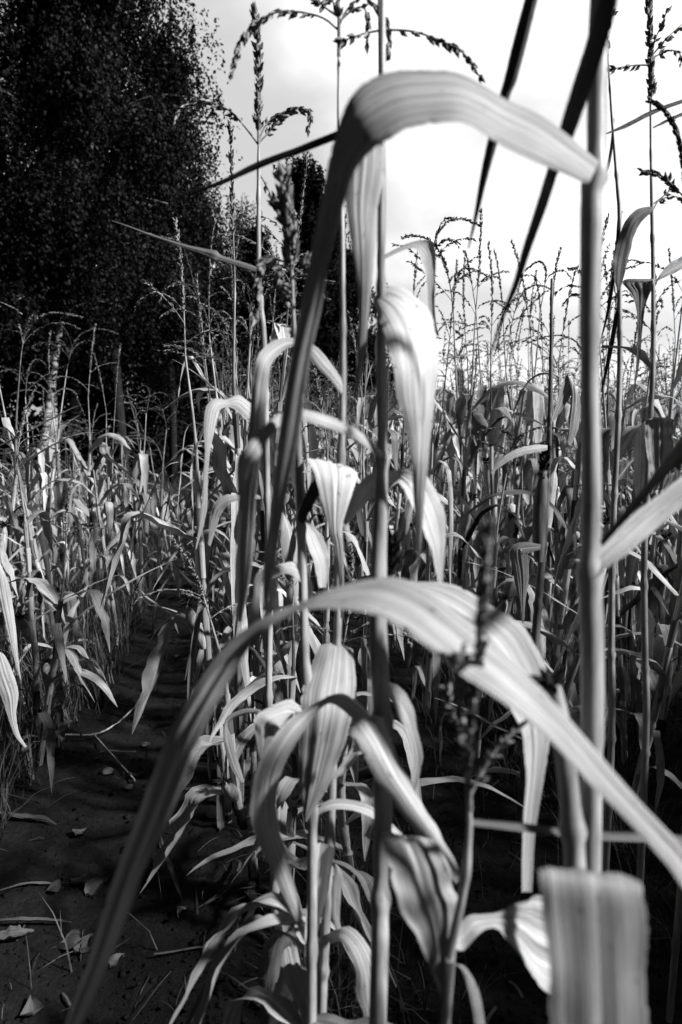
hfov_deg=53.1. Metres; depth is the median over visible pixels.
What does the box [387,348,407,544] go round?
maize plant
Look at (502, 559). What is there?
maize plant
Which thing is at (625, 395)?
maize plant
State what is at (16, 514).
maize plant
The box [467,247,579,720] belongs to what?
maize plant
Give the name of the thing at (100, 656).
tall grass
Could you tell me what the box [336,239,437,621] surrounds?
maize plant
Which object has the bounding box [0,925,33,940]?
dry leaf strip
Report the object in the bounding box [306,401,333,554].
maize plant
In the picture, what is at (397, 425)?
maize plant
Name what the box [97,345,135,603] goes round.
maize plant
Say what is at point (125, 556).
maize plant
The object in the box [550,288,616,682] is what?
maize plant
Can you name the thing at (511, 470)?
maize plant
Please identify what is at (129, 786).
fallen leaf
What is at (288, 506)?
maize plant
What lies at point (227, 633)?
maize plant
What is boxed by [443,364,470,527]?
maize plant
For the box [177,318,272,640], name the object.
maize plant
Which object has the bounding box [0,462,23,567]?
maize plant
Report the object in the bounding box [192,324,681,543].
maize
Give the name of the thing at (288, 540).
maize plant
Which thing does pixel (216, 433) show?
maize plant
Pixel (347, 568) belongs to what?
maize plant
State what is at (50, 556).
maize plant
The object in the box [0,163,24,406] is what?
birch tree
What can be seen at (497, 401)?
maize plant
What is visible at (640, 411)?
maize plant
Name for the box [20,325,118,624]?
maize plant
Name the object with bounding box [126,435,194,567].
maize plant
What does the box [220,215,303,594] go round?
maize plant
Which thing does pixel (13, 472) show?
maize plant
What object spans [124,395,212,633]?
maize plant
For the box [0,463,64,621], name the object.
maize plant
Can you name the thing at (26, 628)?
maize plant
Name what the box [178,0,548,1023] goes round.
maize plant
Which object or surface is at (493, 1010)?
stem litter
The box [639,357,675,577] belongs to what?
maize plant
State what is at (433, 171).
sky
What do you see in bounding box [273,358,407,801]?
maize plant
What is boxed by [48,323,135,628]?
maize plant
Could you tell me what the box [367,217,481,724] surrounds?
maize plant
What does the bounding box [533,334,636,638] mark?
maize plant
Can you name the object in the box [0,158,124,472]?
dark tree
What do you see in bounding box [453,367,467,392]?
tree
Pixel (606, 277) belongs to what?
maize plant
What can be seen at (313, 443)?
maize plant
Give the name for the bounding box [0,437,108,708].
maize plant
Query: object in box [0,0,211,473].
birch tree
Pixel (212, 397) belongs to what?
dark tree
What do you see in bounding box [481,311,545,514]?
maize plant
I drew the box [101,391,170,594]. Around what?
maize plant
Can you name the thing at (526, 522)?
maize plant
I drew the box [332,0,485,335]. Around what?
maize plant
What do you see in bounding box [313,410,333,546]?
maize plant
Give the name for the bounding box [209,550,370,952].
maize plant
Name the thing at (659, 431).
maize plant
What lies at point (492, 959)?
soil crumbs
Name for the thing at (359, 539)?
maize plant
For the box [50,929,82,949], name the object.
fallen leaf
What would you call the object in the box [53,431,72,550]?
maize plant
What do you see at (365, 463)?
maize plant
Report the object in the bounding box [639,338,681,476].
maize plant
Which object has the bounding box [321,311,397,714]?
maize plant
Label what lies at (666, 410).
maize plant
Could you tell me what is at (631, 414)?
maize plant
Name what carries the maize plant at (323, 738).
on the ground at (112, 831)
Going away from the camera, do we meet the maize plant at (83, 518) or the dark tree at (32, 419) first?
the maize plant at (83, 518)
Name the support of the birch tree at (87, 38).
on the ground at (112, 831)
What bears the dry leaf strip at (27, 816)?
on the ground at (112, 831)
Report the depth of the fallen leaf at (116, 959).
1.65 m
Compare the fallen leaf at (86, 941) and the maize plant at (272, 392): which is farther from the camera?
the maize plant at (272, 392)
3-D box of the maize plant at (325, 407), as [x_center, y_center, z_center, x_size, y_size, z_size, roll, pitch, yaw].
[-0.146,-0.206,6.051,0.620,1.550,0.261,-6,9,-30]
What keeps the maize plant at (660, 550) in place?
on the ground at (112, 831)
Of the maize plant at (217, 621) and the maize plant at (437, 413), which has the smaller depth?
the maize plant at (217, 621)
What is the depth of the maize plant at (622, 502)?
4.79 m
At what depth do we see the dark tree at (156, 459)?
18.46 m
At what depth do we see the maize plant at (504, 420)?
4.20 m
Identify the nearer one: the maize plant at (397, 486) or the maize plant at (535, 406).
the maize plant at (535, 406)
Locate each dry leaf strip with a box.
[0,811,55,824]
[0,881,73,890]
[0,916,71,922]
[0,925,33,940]
[161,836,182,900]
[198,858,243,907]
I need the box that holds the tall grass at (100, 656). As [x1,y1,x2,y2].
[0,477,194,858]
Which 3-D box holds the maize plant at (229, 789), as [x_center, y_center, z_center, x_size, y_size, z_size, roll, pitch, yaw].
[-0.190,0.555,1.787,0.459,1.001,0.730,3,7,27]
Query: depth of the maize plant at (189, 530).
3.19 m
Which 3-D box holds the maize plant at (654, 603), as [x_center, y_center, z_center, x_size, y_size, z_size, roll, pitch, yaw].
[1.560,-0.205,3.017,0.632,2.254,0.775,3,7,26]
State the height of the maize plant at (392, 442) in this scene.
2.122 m
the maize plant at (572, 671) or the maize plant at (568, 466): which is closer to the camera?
the maize plant at (572, 671)
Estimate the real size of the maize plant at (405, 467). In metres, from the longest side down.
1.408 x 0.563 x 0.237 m
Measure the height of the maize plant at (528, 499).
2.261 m
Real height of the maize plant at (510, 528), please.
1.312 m
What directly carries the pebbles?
on the ground at (112, 831)
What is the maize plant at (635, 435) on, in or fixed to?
on the ground at (112, 831)
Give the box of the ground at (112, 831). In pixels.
[0,437,681,1023]
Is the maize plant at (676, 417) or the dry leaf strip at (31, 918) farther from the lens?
the maize plant at (676, 417)
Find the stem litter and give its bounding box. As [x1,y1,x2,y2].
[1,556,677,1023]
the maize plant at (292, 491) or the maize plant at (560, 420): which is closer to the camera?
the maize plant at (560, 420)
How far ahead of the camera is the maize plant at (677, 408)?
7.12 m
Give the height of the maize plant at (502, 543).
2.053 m
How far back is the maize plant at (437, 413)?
6.92 m
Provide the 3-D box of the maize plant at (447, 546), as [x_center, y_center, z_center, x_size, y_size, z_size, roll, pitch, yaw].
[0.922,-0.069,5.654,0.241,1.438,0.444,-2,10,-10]
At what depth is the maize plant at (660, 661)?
2.15 m
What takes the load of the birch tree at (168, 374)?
on the ground at (112, 831)
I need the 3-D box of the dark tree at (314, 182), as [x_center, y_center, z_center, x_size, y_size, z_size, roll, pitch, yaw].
[-1.775,-6.426,23.313,6.115,11.403,6.028,5,8,39]
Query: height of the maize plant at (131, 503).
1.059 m
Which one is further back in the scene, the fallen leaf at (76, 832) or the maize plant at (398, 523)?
the maize plant at (398, 523)
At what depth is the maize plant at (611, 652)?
1.60 m
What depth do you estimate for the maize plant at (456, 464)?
4.83 m
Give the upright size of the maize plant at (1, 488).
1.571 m
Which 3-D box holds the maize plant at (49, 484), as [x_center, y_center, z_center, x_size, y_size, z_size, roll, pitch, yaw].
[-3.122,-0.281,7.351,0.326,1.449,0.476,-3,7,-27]
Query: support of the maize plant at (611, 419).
on the ground at (112, 831)
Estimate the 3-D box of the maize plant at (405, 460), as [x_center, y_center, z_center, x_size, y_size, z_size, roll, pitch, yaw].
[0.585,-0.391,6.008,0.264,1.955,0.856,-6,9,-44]
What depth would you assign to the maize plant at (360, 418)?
5.24 m
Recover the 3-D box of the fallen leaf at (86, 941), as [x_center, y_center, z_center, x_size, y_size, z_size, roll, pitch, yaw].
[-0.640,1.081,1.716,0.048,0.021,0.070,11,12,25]
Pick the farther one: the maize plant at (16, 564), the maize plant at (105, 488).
the maize plant at (105, 488)
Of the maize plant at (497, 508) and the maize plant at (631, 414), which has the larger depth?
the maize plant at (497, 508)
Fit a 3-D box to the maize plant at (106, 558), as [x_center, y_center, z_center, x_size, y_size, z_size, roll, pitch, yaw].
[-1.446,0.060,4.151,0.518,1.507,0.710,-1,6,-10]
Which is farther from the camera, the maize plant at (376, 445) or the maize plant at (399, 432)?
the maize plant at (399, 432)
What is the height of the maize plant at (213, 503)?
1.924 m
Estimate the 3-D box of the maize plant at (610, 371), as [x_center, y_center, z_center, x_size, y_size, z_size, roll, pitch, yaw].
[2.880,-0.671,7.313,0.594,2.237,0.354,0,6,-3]
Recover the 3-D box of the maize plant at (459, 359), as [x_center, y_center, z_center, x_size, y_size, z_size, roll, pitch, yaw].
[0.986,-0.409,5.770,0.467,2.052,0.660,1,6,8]
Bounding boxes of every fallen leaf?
[20,994,44,1015]
[44,879,63,891]
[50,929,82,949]
[66,872,92,884]
[72,826,86,835]
[72,933,93,953]
[84,873,111,896]
[102,767,116,776]
[109,953,124,967]
[121,784,132,789]
[129,771,142,776]
[140,742,149,746]
[177,906,189,914]
[246,1000,259,1006]
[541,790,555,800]
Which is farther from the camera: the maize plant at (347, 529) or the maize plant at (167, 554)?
the maize plant at (167, 554)
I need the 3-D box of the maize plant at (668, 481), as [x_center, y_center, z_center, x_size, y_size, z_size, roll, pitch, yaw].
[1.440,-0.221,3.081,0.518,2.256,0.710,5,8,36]
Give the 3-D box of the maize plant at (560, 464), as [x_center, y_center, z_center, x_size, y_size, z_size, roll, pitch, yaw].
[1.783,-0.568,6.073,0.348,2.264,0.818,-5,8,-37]
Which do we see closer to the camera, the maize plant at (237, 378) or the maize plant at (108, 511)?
the maize plant at (108, 511)
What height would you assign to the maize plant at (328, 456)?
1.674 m
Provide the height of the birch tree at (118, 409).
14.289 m
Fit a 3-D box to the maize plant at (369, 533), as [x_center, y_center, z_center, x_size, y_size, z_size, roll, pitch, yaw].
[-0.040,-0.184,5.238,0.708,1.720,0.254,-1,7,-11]
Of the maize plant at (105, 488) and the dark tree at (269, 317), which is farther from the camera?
the dark tree at (269, 317)
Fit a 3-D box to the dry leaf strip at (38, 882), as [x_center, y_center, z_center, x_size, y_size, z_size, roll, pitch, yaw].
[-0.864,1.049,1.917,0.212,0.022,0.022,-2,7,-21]
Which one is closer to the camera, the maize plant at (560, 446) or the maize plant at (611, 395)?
the maize plant at (611, 395)
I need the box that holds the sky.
[0,0,681,430]
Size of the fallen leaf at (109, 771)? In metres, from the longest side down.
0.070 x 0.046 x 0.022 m
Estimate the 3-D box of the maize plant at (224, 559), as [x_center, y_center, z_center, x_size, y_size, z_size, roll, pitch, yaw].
[-0.339,0.095,2.528,0.332,1.792,1.251,-6,9,-44]
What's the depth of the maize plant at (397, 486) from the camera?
7.55 m
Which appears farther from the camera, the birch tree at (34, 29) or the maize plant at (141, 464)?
the birch tree at (34, 29)
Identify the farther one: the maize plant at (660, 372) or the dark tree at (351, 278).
the dark tree at (351, 278)
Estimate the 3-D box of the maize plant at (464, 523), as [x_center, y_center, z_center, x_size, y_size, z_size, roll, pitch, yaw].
[0.597,-0.235,3.168,1.004,2.317,0.329,5,8,37]
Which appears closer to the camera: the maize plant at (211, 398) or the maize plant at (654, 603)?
the maize plant at (654, 603)
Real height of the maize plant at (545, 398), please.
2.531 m
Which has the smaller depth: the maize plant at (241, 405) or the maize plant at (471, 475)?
the maize plant at (241, 405)
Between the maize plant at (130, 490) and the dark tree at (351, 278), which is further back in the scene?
the dark tree at (351, 278)
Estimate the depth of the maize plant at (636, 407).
6.13 m
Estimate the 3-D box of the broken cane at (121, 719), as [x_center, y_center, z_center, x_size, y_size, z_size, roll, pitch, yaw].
[-0.979,0.884,3.056,0.112,0.053,0.579,3,7,23]
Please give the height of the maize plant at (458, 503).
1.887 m
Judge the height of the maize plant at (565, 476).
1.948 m
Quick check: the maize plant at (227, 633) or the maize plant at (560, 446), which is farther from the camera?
the maize plant at (560, 446)
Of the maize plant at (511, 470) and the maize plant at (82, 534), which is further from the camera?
the maize plant at (82, 534)
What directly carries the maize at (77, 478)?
on the ground at (112, 831)
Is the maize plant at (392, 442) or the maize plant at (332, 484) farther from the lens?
the maize plant at (392, 442)
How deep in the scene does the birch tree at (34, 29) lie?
12.61 m
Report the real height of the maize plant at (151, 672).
1.931 m
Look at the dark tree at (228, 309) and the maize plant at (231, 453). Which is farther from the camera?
the dark tree at (228, 309)
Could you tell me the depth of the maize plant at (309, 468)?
4.45 m
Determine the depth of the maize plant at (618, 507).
4.64 m
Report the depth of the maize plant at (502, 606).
2.52 m
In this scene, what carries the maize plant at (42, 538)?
on the ground at (112, 831)
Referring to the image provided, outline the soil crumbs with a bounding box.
[0,567,681,1023]
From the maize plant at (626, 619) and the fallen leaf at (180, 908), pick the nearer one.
the fallen leaf at (180, 908)
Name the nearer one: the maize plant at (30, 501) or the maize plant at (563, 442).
the maize plant at (30, 501)
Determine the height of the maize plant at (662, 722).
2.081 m
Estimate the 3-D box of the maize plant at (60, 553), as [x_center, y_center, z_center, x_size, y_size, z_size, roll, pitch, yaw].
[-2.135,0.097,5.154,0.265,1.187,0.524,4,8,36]
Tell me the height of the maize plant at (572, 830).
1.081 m
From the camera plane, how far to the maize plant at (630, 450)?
3.60 m
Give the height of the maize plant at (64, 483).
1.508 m
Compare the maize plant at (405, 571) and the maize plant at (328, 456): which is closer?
the maize plant at (405, 571)
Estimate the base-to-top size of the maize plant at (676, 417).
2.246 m
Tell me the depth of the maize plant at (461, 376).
7.02 m
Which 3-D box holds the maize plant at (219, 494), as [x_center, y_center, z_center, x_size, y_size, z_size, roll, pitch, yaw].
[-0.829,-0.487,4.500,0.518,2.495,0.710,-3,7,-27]
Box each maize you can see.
[0,401,166,531]
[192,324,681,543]
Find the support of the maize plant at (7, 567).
on the ground at (112, 831)
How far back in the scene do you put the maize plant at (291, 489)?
5.54 m
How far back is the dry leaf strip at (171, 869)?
1.95 m
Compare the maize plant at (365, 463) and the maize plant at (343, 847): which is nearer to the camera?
the maize plant at (343, 847)
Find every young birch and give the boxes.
[193,193,262,404]
[208,228,279,380]
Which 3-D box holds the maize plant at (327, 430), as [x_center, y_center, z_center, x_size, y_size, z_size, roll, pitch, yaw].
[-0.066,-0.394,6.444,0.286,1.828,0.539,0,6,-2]
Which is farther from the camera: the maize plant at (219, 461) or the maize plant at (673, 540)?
the maize plant at (673, 540)
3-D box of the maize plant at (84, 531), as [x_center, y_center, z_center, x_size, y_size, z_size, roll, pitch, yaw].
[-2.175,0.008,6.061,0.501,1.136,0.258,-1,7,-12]
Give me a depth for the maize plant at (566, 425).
5.20 m
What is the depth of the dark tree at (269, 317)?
22.10 m
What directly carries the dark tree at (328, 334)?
on the ground at (112, 831)
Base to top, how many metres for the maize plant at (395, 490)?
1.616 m
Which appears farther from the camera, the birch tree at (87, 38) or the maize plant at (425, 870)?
the birch tree at (87, 38)
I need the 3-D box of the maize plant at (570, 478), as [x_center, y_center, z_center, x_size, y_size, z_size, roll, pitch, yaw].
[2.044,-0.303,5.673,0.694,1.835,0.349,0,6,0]
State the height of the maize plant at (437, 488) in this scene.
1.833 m
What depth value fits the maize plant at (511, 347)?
6.71 m
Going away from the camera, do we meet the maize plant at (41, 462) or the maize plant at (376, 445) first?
the maize plant at (41, 462)
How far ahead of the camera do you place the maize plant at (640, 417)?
7.09 m
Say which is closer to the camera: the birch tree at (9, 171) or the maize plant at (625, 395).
the maize plant at (625, 395)
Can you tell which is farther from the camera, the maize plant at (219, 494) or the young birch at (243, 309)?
the young birch at (243, 309)
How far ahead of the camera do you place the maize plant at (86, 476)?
5.89 m
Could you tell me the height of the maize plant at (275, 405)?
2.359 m
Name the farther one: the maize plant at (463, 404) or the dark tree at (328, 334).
the dark tree at (328, 334)
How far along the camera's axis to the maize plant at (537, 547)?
2.05 m
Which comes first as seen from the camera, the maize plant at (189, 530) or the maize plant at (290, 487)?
the maize plant at (189, 530)
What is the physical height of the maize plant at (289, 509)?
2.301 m
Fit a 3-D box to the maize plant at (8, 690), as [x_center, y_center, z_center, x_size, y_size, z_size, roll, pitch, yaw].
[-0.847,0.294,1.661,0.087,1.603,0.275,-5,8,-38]
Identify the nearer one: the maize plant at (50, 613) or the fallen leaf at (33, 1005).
the fallen leaf at (33, 1005)
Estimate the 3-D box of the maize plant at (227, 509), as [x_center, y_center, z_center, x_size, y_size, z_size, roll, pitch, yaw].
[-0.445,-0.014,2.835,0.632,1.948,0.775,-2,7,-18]
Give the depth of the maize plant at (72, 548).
5.66 m
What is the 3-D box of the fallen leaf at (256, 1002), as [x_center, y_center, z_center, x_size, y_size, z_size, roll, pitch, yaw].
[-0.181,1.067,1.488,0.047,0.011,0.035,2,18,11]
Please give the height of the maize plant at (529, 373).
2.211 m
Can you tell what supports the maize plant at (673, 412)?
on the ground at (112, 831)
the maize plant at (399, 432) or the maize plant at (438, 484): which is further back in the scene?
the maize plant at (399, 432)
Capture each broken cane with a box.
[65,706,134,735]
[94,735,135,780]
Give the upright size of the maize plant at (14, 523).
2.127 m
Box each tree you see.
[0,0,106,416]
[0,0,198,476]
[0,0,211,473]
[0,0,230,488]
[0,0,245,493]
[0,157,203,473]
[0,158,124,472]
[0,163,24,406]
[0,365,40,426]
[23,220,247,478]
[68,5,271,483]
[127,199,231,470]
[162,265,275,465]
[200,223,314,404]
[206,268,329,416]
[207,151,395,428]
[267,184,394,419]
[313,244,397,413]
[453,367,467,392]
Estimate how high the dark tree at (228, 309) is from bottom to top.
7.168 m
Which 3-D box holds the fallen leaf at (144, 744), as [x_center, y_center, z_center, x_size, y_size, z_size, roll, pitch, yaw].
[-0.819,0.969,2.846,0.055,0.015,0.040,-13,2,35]
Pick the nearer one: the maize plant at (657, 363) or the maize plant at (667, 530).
the maize plant at (667, 530)
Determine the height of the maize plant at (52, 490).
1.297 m
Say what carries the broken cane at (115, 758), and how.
on the ground at (112, 831)
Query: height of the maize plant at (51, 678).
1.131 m
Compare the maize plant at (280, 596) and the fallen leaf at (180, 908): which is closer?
the fallen leaf at (180, 908)
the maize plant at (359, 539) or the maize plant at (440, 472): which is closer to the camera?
the maize plant at (440, 472)
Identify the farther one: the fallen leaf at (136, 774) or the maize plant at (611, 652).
the fallen leaf at (136, 774)
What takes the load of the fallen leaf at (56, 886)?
on the ground at (112, 831)
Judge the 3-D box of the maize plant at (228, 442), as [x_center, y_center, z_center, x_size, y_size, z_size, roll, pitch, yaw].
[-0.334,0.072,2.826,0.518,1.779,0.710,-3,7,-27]
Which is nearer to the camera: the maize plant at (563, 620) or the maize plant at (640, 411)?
the maize plant at (563, 620)
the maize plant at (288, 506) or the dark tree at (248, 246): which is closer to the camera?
the maize plant at (288, 506)
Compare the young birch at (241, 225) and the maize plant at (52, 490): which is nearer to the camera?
the maize plant at (52, 490)
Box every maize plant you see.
[0,302,90,701]
[0,311,94,663]
[0,329,126,673]
[0,356,60,643]
[0,380,30,504]
[0,386,106,758]
[0,411,18,559]
[0,414,52,567]
[0,433,38,568]
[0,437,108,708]
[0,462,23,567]
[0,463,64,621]
[0,484,52,666]
[0,505,36,630]
[0,547,17,672]
[0,564,25,746]
[1,508,72,648]
[8,473,174,792]
[10,330,101,635]
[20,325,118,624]
[23,431,49,555]
[25,388,85,590]
[26,425,61,583]
[32,402,87,588]
[32,414,94,584]
[32,418,62,540]
[37,432,69,559]
[41,453,83,593]
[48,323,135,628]
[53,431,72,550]
[55,398,151,644]
[66,433,681,1023]
[67,449,118,560]
[68,474,103,582]
[71,403,110,570]
[74,425,102,563]
[77,456,117,549]
[78,427,113,539]
[85,460,110,544]
[87,349,136,611]
[92,431,116,538]
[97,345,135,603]
[100,218,285,823]
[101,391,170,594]
[113,1,396,1023]
[115,534,129,576]
[118,385,167,614]
[120,461,144,544]
[123,486,142,549]
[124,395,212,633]
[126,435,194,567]
[127,415,201,580]
[132,534,324,919]
[137,276,334,735]
[139,246,279,643]
[143,151,310,764]
[143,233,316,645]
[152,214,248,658]
[153,264,339,703]
[156,273,320,709]
[163,340,312,648]
[169,0,392,1023]
[171,247,269,587]
[174,277,314,794]
[177,268,320,780]
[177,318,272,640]
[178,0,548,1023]
[180,348,231,571]
[186,327,230,551]
[187,119,307,830]
[187,443,356,730]
[189,541,523,907]
[191,328,253,637]
[193,312,310,692]
[194,235,282,644]
[198,322,222,574]
[202,246,308,601]
[203,328,236,528]
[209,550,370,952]
[210,334,286,606]
[210,351,251,532]
[213,329,243,488]
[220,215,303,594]
[221,161,401,1023]
[225,335,230,430]
[238,352,288,443]
[252,355,306,470]
[252,361,312,560]
[263,0,681,1023]
[269,401,320,562]
[271,312,351,613]
[271,370,331,582]
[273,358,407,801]
[276,354,313,563]
[278,356,306,518]
[280,273,349,575]
[305,372,325,531]
[305,392,347,538]
[306,387,324,534]
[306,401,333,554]
[311,402,359,559]
[312,360,401,588]
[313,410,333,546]
[316,377,371,578]
[319,323,376,577]
[319,382,332,564]
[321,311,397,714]
[322,323,395,572]
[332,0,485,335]
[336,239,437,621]
[343,429,372,556]
[349,516,681,1023]
[351,357,371,547]
[357,358,402,616]
[365,347,395,532]
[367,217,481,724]
[368,320,482,581]
[373,208,576,688]
[374,258,487,667]
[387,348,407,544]
[388,240,523,701]
[388,406,402,527]
[388,426,436,563]
[390,419,408,523]
[390,421,405,524]
[392,381,482,572]
[394,421,433,562]
[400,233,490,592]
[407,380,444,567]
[421,343,498,591]
[431,257,573,581]
[431,334,511,582]
[434,387,454,489]
[435,350,465,492]
[436,481,681,777]
[438,326,516,546]
[438,343,486,554]
[439,338,488,498]
[439,351,489,587]
[439,426,572,758]
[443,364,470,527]
[443,476,457,581]
[448,250,523,600]
[453,213,643,730]
[453,342,524,589]
[455,249,570,616]
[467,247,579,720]
[470,412,509,561]
[470,427,558,665]
[472,281,554,603]
[477,381,522,503]
[478,270,557,590]
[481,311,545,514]
[483,318,530,532]
[483,356,524,553]
[491,278,579,840]
[493,306,568,590]
[498,405,546,630]
[500,351,522,546]
[503,260,571,620]
[503,281,603,633]
[503,339,580,594]
[510,239,572,632]
[511,347,564,505]
[514,315,570,560]
[518,265,578,630]
[528,666,587,868]
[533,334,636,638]
[541,347,580,524]
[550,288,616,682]
[551,241,681,650]
[551,267,678,764]
[551,436,580,552]
[553,402,677,630]
[554,383,606,571]
[559,310,680,638]
[559,323,669,650]
[559,377,578,525]
[562,320,579,521]
[566,392,626,518]
[567,549,681,817]
[576,335,614,526]
[577,336,625,490]
[578,339,649,578]
[599,348,625,415]
[600,11,622,872]
[600,264,634,391]
[600,283,640,635]
[600,393,642,726]
[601,0,681,889]
[603,256,679,712]
[606,96,681,1023]
[611,261,681,694]
[613,372,641,507]
[616,331,666,584]
[618,350,680,566]
[619,358,669,503]
[621,411,681,672]
[622,248,681,571]
[622,394,681,714]
[622,436,678,673]
[624,378,679,477]
[631,508,681,753]
[632,345,659,473]
[636,378,663,550]
[636,510,681,530]
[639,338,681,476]
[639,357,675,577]
[655,351,680,563]
[655,387,678,564]
[660,348,681,476]
[661,396,681,528]
[669,666,681,702]
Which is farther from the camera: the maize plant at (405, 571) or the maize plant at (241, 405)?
the maize plant at (405, 571)
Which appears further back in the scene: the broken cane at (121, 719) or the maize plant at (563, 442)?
the maize plant at (563, 442)
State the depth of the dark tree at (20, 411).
21.57 m
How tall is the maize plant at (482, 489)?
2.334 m
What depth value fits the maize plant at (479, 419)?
3.29 m
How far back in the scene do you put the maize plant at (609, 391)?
7.26 m
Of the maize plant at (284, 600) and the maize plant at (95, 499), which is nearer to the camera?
the maize plant at (284, 600)
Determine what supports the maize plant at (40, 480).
on the ground at (112, 831)
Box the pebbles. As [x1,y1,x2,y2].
[0,599,676,1023]
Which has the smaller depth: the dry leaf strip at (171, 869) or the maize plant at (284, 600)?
the dry leaf strip at (171, 869)
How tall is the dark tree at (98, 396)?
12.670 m
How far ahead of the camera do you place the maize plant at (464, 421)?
5.26 m
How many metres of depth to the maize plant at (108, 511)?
4.69 m
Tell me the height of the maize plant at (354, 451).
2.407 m
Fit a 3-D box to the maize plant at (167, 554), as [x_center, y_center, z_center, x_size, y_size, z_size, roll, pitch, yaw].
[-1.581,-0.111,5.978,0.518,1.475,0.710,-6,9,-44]
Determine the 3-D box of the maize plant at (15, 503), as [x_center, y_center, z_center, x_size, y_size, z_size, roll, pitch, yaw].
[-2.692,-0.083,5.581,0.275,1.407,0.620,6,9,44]
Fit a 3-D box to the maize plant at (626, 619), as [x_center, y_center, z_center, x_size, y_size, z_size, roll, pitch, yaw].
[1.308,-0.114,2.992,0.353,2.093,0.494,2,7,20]
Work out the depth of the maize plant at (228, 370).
5.93 m
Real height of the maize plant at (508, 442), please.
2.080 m
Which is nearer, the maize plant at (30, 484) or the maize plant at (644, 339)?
the maize plant at (644, 339)
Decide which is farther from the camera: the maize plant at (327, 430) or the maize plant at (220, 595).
the maize plant at (327, 430)
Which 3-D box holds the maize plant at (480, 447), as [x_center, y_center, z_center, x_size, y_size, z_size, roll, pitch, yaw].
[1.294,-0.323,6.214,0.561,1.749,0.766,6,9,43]
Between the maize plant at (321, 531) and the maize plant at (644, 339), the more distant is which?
the maize plant at (321, 531)
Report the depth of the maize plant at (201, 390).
3.61 m
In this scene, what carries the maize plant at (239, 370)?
on the ground at (112, 831)
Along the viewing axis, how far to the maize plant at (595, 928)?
0.57 m
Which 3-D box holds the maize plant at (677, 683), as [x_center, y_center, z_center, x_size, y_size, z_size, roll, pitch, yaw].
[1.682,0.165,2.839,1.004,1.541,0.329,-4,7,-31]
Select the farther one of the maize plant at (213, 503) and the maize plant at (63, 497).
the maize plant at (213, 503)
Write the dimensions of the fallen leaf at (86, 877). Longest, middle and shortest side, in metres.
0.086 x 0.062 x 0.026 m
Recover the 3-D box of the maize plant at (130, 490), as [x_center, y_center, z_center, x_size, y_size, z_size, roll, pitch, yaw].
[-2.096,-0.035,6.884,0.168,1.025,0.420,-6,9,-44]
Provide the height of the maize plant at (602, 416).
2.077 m
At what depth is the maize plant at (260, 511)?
2.33 m
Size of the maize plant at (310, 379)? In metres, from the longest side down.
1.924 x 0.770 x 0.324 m
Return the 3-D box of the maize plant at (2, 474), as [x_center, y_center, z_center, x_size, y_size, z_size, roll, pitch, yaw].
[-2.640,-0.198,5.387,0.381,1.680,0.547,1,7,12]
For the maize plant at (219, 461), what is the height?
2.084 m
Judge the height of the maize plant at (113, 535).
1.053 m
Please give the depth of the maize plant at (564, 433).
4.10 m
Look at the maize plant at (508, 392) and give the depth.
4.47 m
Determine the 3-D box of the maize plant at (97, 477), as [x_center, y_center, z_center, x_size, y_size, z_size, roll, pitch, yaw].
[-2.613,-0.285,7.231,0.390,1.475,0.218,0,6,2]
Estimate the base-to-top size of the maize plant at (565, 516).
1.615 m
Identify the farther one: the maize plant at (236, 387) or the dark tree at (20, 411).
the dark tree at (20, 411)
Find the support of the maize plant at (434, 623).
on the ground at (112, 831)
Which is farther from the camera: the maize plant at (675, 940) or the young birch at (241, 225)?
the young birch at (241, 225)
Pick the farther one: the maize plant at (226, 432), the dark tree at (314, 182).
the dark tree at (314, 182)
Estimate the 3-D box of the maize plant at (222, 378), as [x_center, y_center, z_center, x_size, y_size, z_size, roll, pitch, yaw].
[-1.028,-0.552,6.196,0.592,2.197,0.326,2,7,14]
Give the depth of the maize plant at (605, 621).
2.92 m
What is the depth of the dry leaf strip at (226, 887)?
1.84 m
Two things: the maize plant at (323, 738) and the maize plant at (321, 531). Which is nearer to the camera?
the maize plant at (323, 738)
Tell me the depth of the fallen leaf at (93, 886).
1.93 m
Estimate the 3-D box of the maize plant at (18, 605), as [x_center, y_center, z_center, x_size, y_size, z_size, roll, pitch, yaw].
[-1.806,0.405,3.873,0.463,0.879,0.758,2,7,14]
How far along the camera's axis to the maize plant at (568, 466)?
6.64 m
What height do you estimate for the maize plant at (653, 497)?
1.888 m
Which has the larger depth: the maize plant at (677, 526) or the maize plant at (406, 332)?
the maize plant at (677, 526)
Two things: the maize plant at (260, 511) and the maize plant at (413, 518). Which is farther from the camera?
the maize plant at (413, 518)
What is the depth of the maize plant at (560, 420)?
3.75 m

